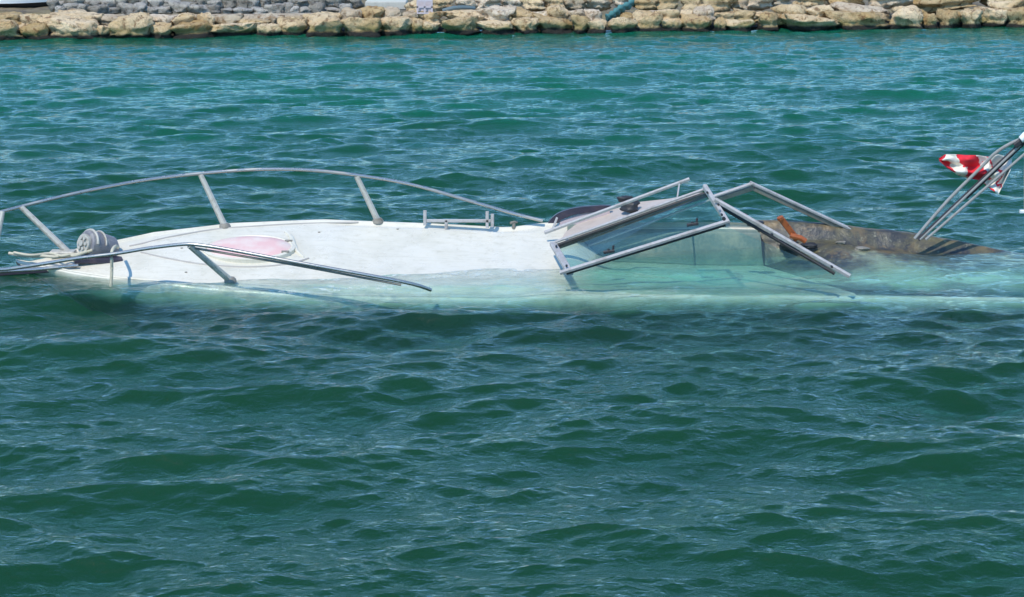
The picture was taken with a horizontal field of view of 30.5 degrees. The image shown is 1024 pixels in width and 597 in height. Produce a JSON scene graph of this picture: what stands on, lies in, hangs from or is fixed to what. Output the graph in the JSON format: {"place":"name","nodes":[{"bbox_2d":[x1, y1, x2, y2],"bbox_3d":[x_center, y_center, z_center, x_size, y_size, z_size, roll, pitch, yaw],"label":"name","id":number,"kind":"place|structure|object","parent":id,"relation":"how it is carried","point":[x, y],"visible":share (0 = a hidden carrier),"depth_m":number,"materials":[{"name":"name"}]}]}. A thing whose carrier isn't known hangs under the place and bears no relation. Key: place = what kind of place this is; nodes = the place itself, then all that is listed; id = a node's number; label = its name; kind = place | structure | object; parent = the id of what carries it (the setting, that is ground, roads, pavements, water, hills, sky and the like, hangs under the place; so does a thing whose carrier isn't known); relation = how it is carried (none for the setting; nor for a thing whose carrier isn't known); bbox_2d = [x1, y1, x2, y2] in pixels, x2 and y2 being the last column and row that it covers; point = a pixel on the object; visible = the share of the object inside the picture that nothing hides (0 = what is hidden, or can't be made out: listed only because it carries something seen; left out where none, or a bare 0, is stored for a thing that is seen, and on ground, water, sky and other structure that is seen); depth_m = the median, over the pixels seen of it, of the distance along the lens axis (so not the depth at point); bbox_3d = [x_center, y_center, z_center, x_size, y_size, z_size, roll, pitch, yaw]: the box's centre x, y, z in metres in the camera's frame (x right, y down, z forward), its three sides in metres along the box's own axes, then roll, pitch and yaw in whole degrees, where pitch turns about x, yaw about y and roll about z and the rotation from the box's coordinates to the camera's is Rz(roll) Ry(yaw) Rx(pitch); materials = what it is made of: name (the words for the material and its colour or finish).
{"place":"outdoors","nodes":[
{"label":"outdoors","id":0,"kind":"place"},
{"bbox_2d":[99,12,339,24],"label":"rocks","id":1,"kind":"object","parent":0,"point":[250,16],"visible":0.12,"depth_m":37.76,"materials":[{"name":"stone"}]},
{"bbox_2d":[87,4,108,13],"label":"rubble stone","id":2,"kind":"object","parent":1,"relation":"on","point":[101,8],"visible":0.76,"depth_m":37.89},
{"bbox_2d":[116,2,133,14],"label":"rubble stone","id":3,"kind":"object","parent":1,"relation":"on","point":[126,8],"visible":0.77,"depth_m":38.01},
{"bbox_2d":[133,2,146,12],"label":"rubble stone","id":4,"kind":"object","parent":1,"relation":"on","point":[139,6],"visible":0.67,"depth_m":38.03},
{"bbox_2d":[157,6,172,13],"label":"rubble stone","id":5,"kind":"object","parent":1,"relation":"on","point":[164,9],"visible":0.88,"depth_m":38.18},
{"bbox_2d":[168,1,189,13],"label":"rubble stone","id":6,"kind":"object","parent":1,"relation":"on","point":[178,7],"visible":0.93,"depth_m":38.08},
{"bbox_2d":[205,4,222,13],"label":"rubble stone","id":7,"kind":"object","parent":1,"relation":"on","point":[214,9],"visible":0.88,"depth_m":38.21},
{"bbox_2d":[417,0,432,13],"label":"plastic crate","id":8,"kind":"object","parent":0,"point":[424,5],"visible":1,"depth_m":37.33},
{"bbox_2d":[0,0,1007,86],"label":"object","id":9,"kind":"structure","parent":0,"point":[46,10],"depth_m":37.24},
{"bbox_2d":[0,11,21,24],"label":"boulder","id":10,"kind":"object","parent":9,"relation":"on","point":[14,16],"visible":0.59,"depth_m":36.45,"materials":[{"name":"beige stone"}]},
{"bbox_2d":[0,19,24,48],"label":"boulder","id":11,"kind":"object","parent":9,"relation":"on","point":[9,29],"visible":0.85,"depth_m":36.00,"materials":[{"name":"beige stone"}]},
{"bbox_2d":[17,13,42,31],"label":"boulder","id":12,"kind":"object","parent":9,"relation":"on","point":[26,19],"visible":0.59,"depth_m":36.41,"materials":[{"name":"beige stone"}]},
{"bbox_2d":[19,22,52,43],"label":"boulder","id":13,"kind":"object","parent":9,"relation":"on","point":[37,31],"visible":0.85,"depth_m":36.04,"materials":[{"name":"beige stone"}]},
{"bbox_2d":[46,16,102,43],"bbox_3d":[-8.480,-5.188,36.356,1.052,0.554,0.813,-6,15,-24],"label":"boulder","id":14,"kind":"object","parent":9,"relation":"on","point":[64,27],"visible":0.93,"depth_m":36.12,"materials":[{"name":"beige stone"}]},
{"bbox_2d":[50,8,103,20],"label":"boulder","id":15,"kind":"object","parent":9,"relation":"on","point":[76,13],"visible":0.5,"depth_m":36.74,"materials":[{"name":"beige stone"}]},
{"bbox_2d":[97,25,112,43],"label":"boulder","id":16,"kind":"object","parent":9,"relation":"on","point":[104,31],"visible":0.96,"depth_m":36.37,"materials":[{"name":"beige stone"}]},
{"bbox_2d":[98,14,126,25],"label":"boulder","id":17,"kind":"object","parent":9,"relation":"on","point":[106,19],"visible":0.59,"depth_m":36.70,"materials":[{"name":"stone"}]},
{"bbox_2d":[108,12,154,45],"bbox_3d":[-7.375,-5.216,36.477,0.907,0.666,0.685,-1,13,8],"label":"boulder","id":18,"kind":"object","parent":9,"relation":"on","point":[133,26],"visible":0.92,"depth_m":36.26,"materials":[{"name":"beige stone"}]},
{"bbox_2d":[146,22,172,44],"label":"boulder","id":19,"kind":"object","parent":9,"relation":"on","point":[158,30],"visible":0.91,"depth_m":36.43,"materials":[{"name":"beige stone"}]},
{"bbox_2d":[150,14,177,25],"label":"boulder","id":20,"kind":"object","parent":9,"relation":"on","point":[157,18],"visible":0.52,"depth_m":36.72,"materials":[{"name":"stone"}]},
{"bbox_2d":[172,12,196,31],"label":"boulder","id":21,"kind":"object","parent":9,"relation":"on","point":[183,17],"visible":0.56,"depth_m":36.75,"materials":[{"name":"beige stone"}]},
{"bbox_2d":[169,20,216,43],"bbox_3d":[-6.221,-5.200,36.714,0.926,0.487,0.765,-3,13,10],"label":"boulder","id":22,"kind":"object","parent":9,"relation":"on","point":[192,29],"visible":0.81,"depth_m":36.47,"materials":[{"name":"beige stone"}]},
{"bbox_2d":[186,4,210,13],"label":"rubble stone","id":23,"kind":"object","parent":9,"relation":"on","point":[196,9],"visible":0.84,"depth_m":38.12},
{"bbox_2d":[196,12,214,24],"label":"boulder","id":24,"kind":"object","parent":9,"relation":"on","point":[207,16],"visible":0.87,"depth_m":36.82,"materials":[{"name":"beige stone"}]},
{"bbox_2d":[214,13,243,23],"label":"boulder","id":25,"kind":"object","parent":9,"relation":"on","point":[227,18],"visible":0.65,"depth_m":37.00,"materials":[{"name":"stone"}]},
{"bbox_2d":[221,0,236,8],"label":"rubble stone","id":26,"kind":"object","parent":9,"relation":"on","point":[229,3],"visible":0.67,"depth_m":38.87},
{"bbox_2d":[208,22,262,40],"bbox_3d":[-5.394,-5.241,36.937,1.184,0.386,0.803,-3,14,-1],"label":"boulder","id":27,"kind":"object","parent":9,"relation":"on","point":[234,29],"visible":0.73,"depth_m":36.69,"materials":[{"name":"beige stone"}]},
{"bbox_2d":[237,18,271,23],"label":"boulder","id":28,"kind":"object","parent":9,"relation":"on","point":[242,20],"visible":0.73,"depth_m":36.95,"materials":[{"name":"beige stone"}]},
{"bbox_2d":[256,23,281,35],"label":"boulder","id":29,"kind":"object","parent":9,"relation":"on","point":[269,29],"visible":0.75,"depth_m":36.67,"materials":[{"name":"beige stone"}]},
{"bbox_2d":[263,12,284,23],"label":"boulder","id":30,"kind":"object","parent":9,"relation":"on","point":[271,16],"visible":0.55,"depth_m":37.15,"materials":[{"name":"stone"}]},
{"bbox_2d":[263,3,284,12],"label":"rubble stone","id":31,"kind":"object","parent":9,"relation":"on","point":[276,8],"visible":0.73,"depth_m":38.40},
{"bbox_2d":[277,16,307,38],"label":"boulder","id":32,"kind":"object","parent":9,"relation":"on","point":[295,27],"visible":0.77,"depth_m":36.80,"materials":[{"name":"beige stone"}]},
{"bbox_2d":[308,2,324,12],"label":"rubble stone","id":33,"kind":"object","parent":9,"relation":"on","point":[314,7],"visible":0.8,"depth_m":38.42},
{"bbox_2d":[306,11,345,38],"bbox_3d":[-3.680,-5.338,36.941,0.773,0.561,0.655,5,14,6],"label":"boulder","id":34,"kind":"object","parent":9,"relation":"on","point":[320,24],"visible":0.83,"depth_m":36.75,"materials":[{"name":"beige stone"}]},
{"bbox_2d":[340,7,362,18],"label":"boulder","id":35,"kind":"object","parent":9,"relation":"on","point":[346,12],"visible":0.47,"depth_m":37.18,"materials":[{"name":"stone"}]},
{"bbox_2d":[345,0,363,8],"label":"rubble stone","id":36,"kind":"object","parent":9,"relation":"on","point":[357,4],"visible":0.57,"depth_m":39.12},
{"bbox_2d":[340,17,382,40],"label":"boulder","id":37,"kind":"object","parent":9,"relation":"on","point":[362,27],"visible":0.86,"depth_m":36.74,"materials":[{"name":"beige stone"}]},
{"bbox_2d":[356,6,384,17],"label":"boulder","id":38,"kind":"object","parent":9,"relation":"on","point":[372,11],"visible":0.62,"depth_m":37.26,"materials":[{"name":"beige stone"}]},
{"bbox_2d":[365,0,407,9],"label":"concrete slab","id":39,"kind":"structure","parent":9,"relation":"on","point":[399,4],"depth_m":38.55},
{"bbox_2d":[383,6,401,16],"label":"boulder","id":40,"kind":"object","parent":9,"relation":"on","point":[391,11],"visible":0.48,"depth_m":37.36,"materials":[{"name":"stone"}]},
{"bbox_2d":[379,16,412,41],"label":"boulder","id":41,"kind":"object","parent":9,"relation":"on","point":[396,25],"visible":0.87,"depth_m":36.98,"materials":[{"name":"beige stone"}]},
{"bbox_2d":[409,18,422,33],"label":"boulder","id":42,"kind":"object","parent":9,"relation":"on","point":[416,26],"visible":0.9,"depth_m":37.14,"materials":[{"name":"beige stone"}]},
{"bbox_2d":[415,10,443,24],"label":"boulder","id":43,"kind":"object","parent":9,"relation":"on","point":[435,16],"visible":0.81,"depth_m":37.38,"materials":[{"name":"beige stone"}]},
{"bbox_2d":[421,21,440,33],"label":"boulder","id":44,"kind":"object","parent":9,"relation":"on","point":[430,27],"visible":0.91,"depth_m":37.16,"materials":[{"name":"beige stone"}]},
{"bbox_2d":[433,0,454,10],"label":"boulder","id":45,"kind":"object","parent":9,"relation":"on","point":[439,5],"visible":0.65,"depth_m":38.01,"materials":[{"name":"beige stone"}]},
{"bbox_2d":[441,15,480,34],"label":"boulder","id":46,"kind":"object","parent":9,"relation":"on","point":[465,25],"visible":0.88,"depth_m":37.10,"materials":[{"name":"beige stone"}]},
{"bbox_2d":[440,10,484,20],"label":"boulder","id":47,"kind":"object","parent":9,"relation":"on","point":[452,14],"visible":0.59,"depth_m":37.49,"materials":[{"name":"beige stone"}]},
{"bbox_2d":[442,5,474,10],"bbox_3d":[-1.074,-5.844,37.903,0.691,0.145,0.145,-4,14,-17],"label":"pipe piece","id":48,"kind":"object","parent":47,"relation":"on","point":[460,7],"visible":0.98,"depth_m":37.86,"materials":[{"name":"blue plastic"}]},
{"bbox_2d":[455,0,477,9],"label":"boulder","id":49,"kind":"object","parent":9,"relation":"on","point":[467,2],"visible":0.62,"depth_m":37.99,"materials":[{"name":"stone"}]},
{"bbox_2d":[475,0,501,9],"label":"boulder","id":50,"kind":"object","parent":9,"relation":"on","point":[484,3],"visible":0.62,"depth_m":38.07,"materials":[{"name":"stone"}]},
{"bbox_2d":[476,20,514,34],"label":"boulder","id":51,"kind":"object","parent":9,"relation":"on","point":[496,27],"visible":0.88,"depth_m":37.20,"materials":[{"name":"beige stone"}]},
{"bbox_2d":[476,5,516,20],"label":"boulder","id":52,"kind":"object","parent":9,"relation":"on","point":[499,13],"visible":0.83,"depth_m":37.52,"materials":[{"name":"stone"}]},
{"bbox_2d":[501,0,522,6],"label":"boulder","id":53,"kind":"object","parent":9,"relation":"on","point":[518,3],"visible":0.54,"depth_m":38.17,"materials":[{"name":"stone"}]},
{"bbox_2d":[510,6,533,20],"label":"boulder","id":54,"kind":"object","parent":9,"relation":"on","point":[520,12],"visible":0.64,"depth_m":37.66,"materials":[{"name":"beige stone"}]},
{"bbox_2d":[511,17,539,33],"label":"boulder","id":55,"kind":"object","parent":9,"relation":"on","point":[526,25],"visible":0.85,"depth_m":37.33,"materials":[{"name":"beige stone"}]},
{"bbox_2d":[519,0,546,11],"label":"boulder","id":56,"kind":"object","parent":9,"relation":"on","point":[534,5],"visible":0.95,"depth_m":38.09,"materials":[{"name":"beige stone"}]},
{"bbox_2d":[532,13,572,33],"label":"boulder","id":57,"kind":"object","parent":9,"relation":"on","point":[551,25],"visible":0.73,"depth_m":37.47,"materials":[{"name":"beige stone"}]},
{"bbox_2d":[543,0,565,7],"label":"boulder","id":58,"kind":"object","parent":9,"relation":"on","point":[547,3],"visible":0.66,"depth_m":38.16,"materials":[{"name":"beige stone"}]},
{"bbox_2d":[545,5,568,18],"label":"boulder","id":59,"kind":"object","parent":9,"relation":"on","point":[557,11],"visible":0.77,"depth_m":37.66,"materials":[{"name":"beige stone"}]},
{"bbox_2d":[563,0,586,10],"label":"boulder","id":60,"kind":"object","parent":9,"relation":"on","point":[570,5],"visible":0.72,"depth_m":38.31,"materials":[{"name":"stone"}]},
{"bbox_2d":[571,14,590,33],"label":"boulder","id":61,"kind":"object","parent":9,"relation":"on","point":[580,24],"visible":0.9,"depth_m":37.41,"materials":[{"name":"beige stone"}]},
{"bbox_2d":[584,9,601,20],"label":"boulder","id":62,"kind":"object","parent":9,"relation":"on","point":[592,14],"visible":0.54,"depth_m":37.83,"materials":[{"name":"stone"}]},
{"bbox_2d":[586,19,606,33],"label":"boulder","id":63,"kind":"object","parent":9,"relation":"on","point":[596,25],"visible":0.84,"depth_m":37.43,"materials":[{"name":"beige stone"}]},
{"bbox_2d":[586,0,612,11],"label":"boulder","id":64,"kind":"object","parent":9,"relation":"on","point":[602,5],"visible":0.89,"depth_m":38.38,"materials":[{"name":"stone"}]},
{"bbox_2d":[607,17,638,32],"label":"boulder","id":65,"kind":"object","parent":9,"relation":"on","point":[620,25],"visible":0.8,"depth_m":37.44,"materials":[{"name":"beige stone"}]},
{"bbox_2d":[632,10,662,30],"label":"boulder","id":66,"kind":"object","parent":9,"relation":"on","point":[647,20],"visible":0.8,"depth_m":37.69,"materials":[{"name":"beige stone"}]},
{"bbox_2d":[633,0,658,9],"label":"boulder","id":67,"kind":"object","parent":66,"relation":"on","point":[645,5],"visible":0.82,"depth_m":38.34,"materials":[{"name":"beige stone"}]},
{"bbox_2d":[654,9,679,24],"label":"boulder","id":68,"kind":"object","parent":9,"relation":"on","point":[671,13],"visible":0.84,"depth_m":37.88,"materials":[{"name":"beige stone"}]},
{"bbox_2d":[656,0,678,9],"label":"boulder","id":69,"kind":"object","parent":9,"relation":"on","point":[666,4],"visible":0.88,"depth_m":38.46,"materials":[{"name":"beige stone"}]},
{"bbox_2d":[661,17,682,30],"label":"boulder","id":70,"kind":"object","parent":9,"relation":"on","point":[673,24],"visible":0.88,"depth_m":37.79,"materials":[{"name":"beige stone"}]},
{"bbox_2d":[681,0,701,10],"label":"boulder","id":71,"kind":"object","parent":9,"relation":"on","point":[690,4],"visible":0.66,"depth_m":38.56,"materials":[{"name":"beige stone"}]},
{"bbox_2d":[680,13,711,38],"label":"boulder","id":72,"kind":"object","parent":9,"relation":"on","point":[692,22],"visible":0.9,"depth_m":37.74,"materials":[{"name":"beige stone"}]},
{"bbox_2d":[693,5,715,23],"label":"boulder","id":73,"kind":"object","parent":9,"relation":"on","point":[707,11],"visible":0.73,"depth_m":38.02,"materials":[{"name":"stone"}]},
{"bbox_2d":[700,0,737,12],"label":"boulder","id":74,"kind":"object","parent":9,"relation":"on","point":[721,5],"visible":0.77,"depth_m":38.55,"materials":[{"name":"beige stone"}]},
{"bbox_2d":[713,16,726,30],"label":"boulder","id":75,"kind":"object","parent":9,"relation":"on","point":[720,23],"visible":0.88,"depth_m":37.72,"materials":[{"name":"beige stone"}]},
{"bbox_2d":[713,11,735,21],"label":"boulder","id":76,"kind":"object","parent":9,"relation":"on","point":[728,15],"visible":0.58,"depth_m":38.16,"materials":[{"name":"beige stone"}]},
{"bbox_2d":[725,19,754,31],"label":"boulder","id":77,"kind":"object","parent":9,"relation":"on","point":[739,25],"visible":0.74,"depth_m":37.72,"materials":[{"name":"beige stone"}]},
{"bbox_2d":[730,0,750,10],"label":"boulder","id":78,"kind":"object","parent":9,"relation":"on","point":[741,4],"visible":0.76,"depth_m":38.75,"materials":[{"name":"stone"}]},
{"bbox_2d":[733,8,755,25],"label":"boulder","id":79,"kind":"object","parent":9,"relation":"on","point":[739,14],"visible":0.74,"depth_m":38.12,"materials":[{"name":"beige stone"}]},
{"bbox_2d":[747,0,773,10],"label":"boulder","id":80,"kind":"object","parent":9,"relation":"on","point":[758,5],"visible":1,"depth_m":38.74,"materials":[{"name":"stone"}]},
{"bbox_2d":[757,11,780,31],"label":"boulder","id":81,"kind":"object","parent":9,"relation":"on","point":[767,21],"visible":0.84,"depth_m":37.91,"materials":[{"name":"beige stone"}]},
{"bbox_2d":[771,4,806,25],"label":"boulder","id":82,"kind":"object","parent":9,"relation":"on","point":[789,9],"visible":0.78,"depth_m":38.15,"materials":[{"name":"beige stone"}]},
{"bbox_2d":[780,13,839,30],"bbox_3d":[6.013,-5.559,38.156,1.287,0.422,0.860,6,13,-1],"label":"boulder","id":83,"kind":"object","parent":9,"relation":"on","point":[800,22],"visible":0.94,"depth_m":37.91,"materials":[{"name":"beige stone"}]},
{"bbox_2d":[806,4,833,17],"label":"boulder","id":84,"kind":"object","parent":83,"relation":"on","point":[817,10],"visible":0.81,"depth_m":38.23,"materials":[{"name":"beige stone"}]},
{"bbox_2d":[792,0,827,7],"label":"boulder","id":85,"kind":"object","parent":84,"relation":"on","point":[808,3],"visible":0.65,"depth_m":38.96,"materials":[{"name":"beige stone"}]},
{"bbox_2d":[824,11,890,33],"bbox_3d":[7.077,-5.646,38.406,1.414,0.499,0.944,4,14,17],"label":"boulder","id":86,"kind":"object","parent":9,"relation":"on","point":[853,21],"visible":0.82,"depth_m":38.06,"materials":[{"name":"beige stone"}]},
{"bbox_2d":[830,2,889,14],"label":"boulder","id":87,"kind":"object","parent":86,"relation":"on","point":[844,6],"visible":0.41,"depth_m":38.54,"materials":[{"name":"stone"}]},
{"bbox_2d":[825,0,864,4],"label":"boulder","id":88,"kind":"object","parent":87,"relation":"on","point":[860,2],"visible":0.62,"depth_m":39.08,"materials":[{"name":"beige stone"}]},
{"bbox_2d":[868,0,912,8],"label":"boulder","id":89,"kind":"object","parent":87,"relation":"on","point":[886,4],"visible":0.74,"depth_m":39.01,"materials":[{"name":"stone"}]},
{"bbox_2d":[887,5,923,34],"bbox_3d":[8.029,-5.695,38.304,0.722,0.598,0.598,5,13,-2],"label":"boulder","id":90,"kind":"object","parent":9,"relation":"on","point":[906,18],"visible":0.95,"depth_m":38.15,"materials":[{"name":"beige stone"}]},
{"bbox_2d":[921,12,936,33],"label":"boulder","id":91,"kind":"object","parent":9,"relation":"on","point":[928,21],"visible":0.9,"depth_m":38.34,"materials":[{"name":"beige stone"}]},
{"bbox_2d":[908,0,978,13],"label":"boulder","id":92,"kind":"object","parent":9,"relation":"on","point":[928,6],"visible":0.69,"depth_m":39.23,"materials":[{"name":"beige stone"}]},
{"bbox_2d":[960,8,982,27],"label":"boulder","id":93,"kind":"object","parent":9,"relation":"on","point":[969,18],"visible":0.88,"depth_m":38.34,"materials":[{"name":"beige stone"}]},
{"bbox_2d":[980,7,1007,27],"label":"boulder","id":94,"kind":"object","parent":9,"relation":"on","point":[996,17],"visible":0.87,"depth_m":38.60,"materials":[{"name":"beige stone"}]},
{"bbox_2d":[1002,6,1023,27],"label":"boulder","id":95,"kind":"object","parent":9,"relation":"on","point":[1015,16],"visible":0.81,"depth_m":38.48,"materials":[{"name":"beige stone"}]},
{"bbox_2d":[987,0,1023,8],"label":"boulder","id":96,"kind":"object","parent":95,"relation":"on","point":[997,4],"visible":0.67,"depth_m":38.74,"materials":[{"name":"beige stone"}]},
{"bbox_2d":[0,46,1023,596],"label":"seabed","id":97,"kind":"structure","parent":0,"point":[176,496],"depth_m":21.00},
{"bbox_2d":[936,8,960,31],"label":"boulder","id":98,"kind":"object","parent":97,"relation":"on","point":[948,18],"visible":0.8,"depth_m":38.38,"materials":[{"name":"beige stone"}]},
{"bbox_2d":[0,26,1023,596],"bbox_3d":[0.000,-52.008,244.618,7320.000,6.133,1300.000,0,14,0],"label":"water","id":99,"kind":"structure","parent":0,"point":[288,70],"depth_m":26.09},
{"bbox_2d":[0,0,47,7],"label":"beached boat","id":100,"kind":"object","parent":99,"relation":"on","point":[25,3],"visible":0.6,"depth_m":41.11,"materials":[{"name":"white paint"}]},
{"bbox_2d":[0,132,1023,375],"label":"sunken motorboat","id":101,"kind":"object","parent":99,"relation":"on","point":[374,249],"visible":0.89,"depth_m":16.29,"materials":[{"name":"white plastic"}]},
{"bbox_2d":[548,204,610,227],"bbox_3d":[0.609,-0.738,17.291,0.604,0.236,0.131,0,13,0],"label":"side window","id":102,"kind":"structure","parent":101,"relation":"in","point":[559,216],"depth_m":17.29,"materials":[{"name":"glass"}]},
{"bbox_2d":[939,154,1011,193],"bbox_3d":[4.199,-1.132,17.033,0.692,0.368,0.171,0,14,0],"label":"flag","id":103,"kind":"object","parent":101,"relation":"attached to","point":[966,166],"visible":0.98,"depth_m":17.00,"materials":[{"name":"red fabric"}]},
{"bbox_2d":[605,0,634,20],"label":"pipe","id":104,"kind":"object","parent":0,"point":[629,4],"visible":0.99,"depth_m":37.97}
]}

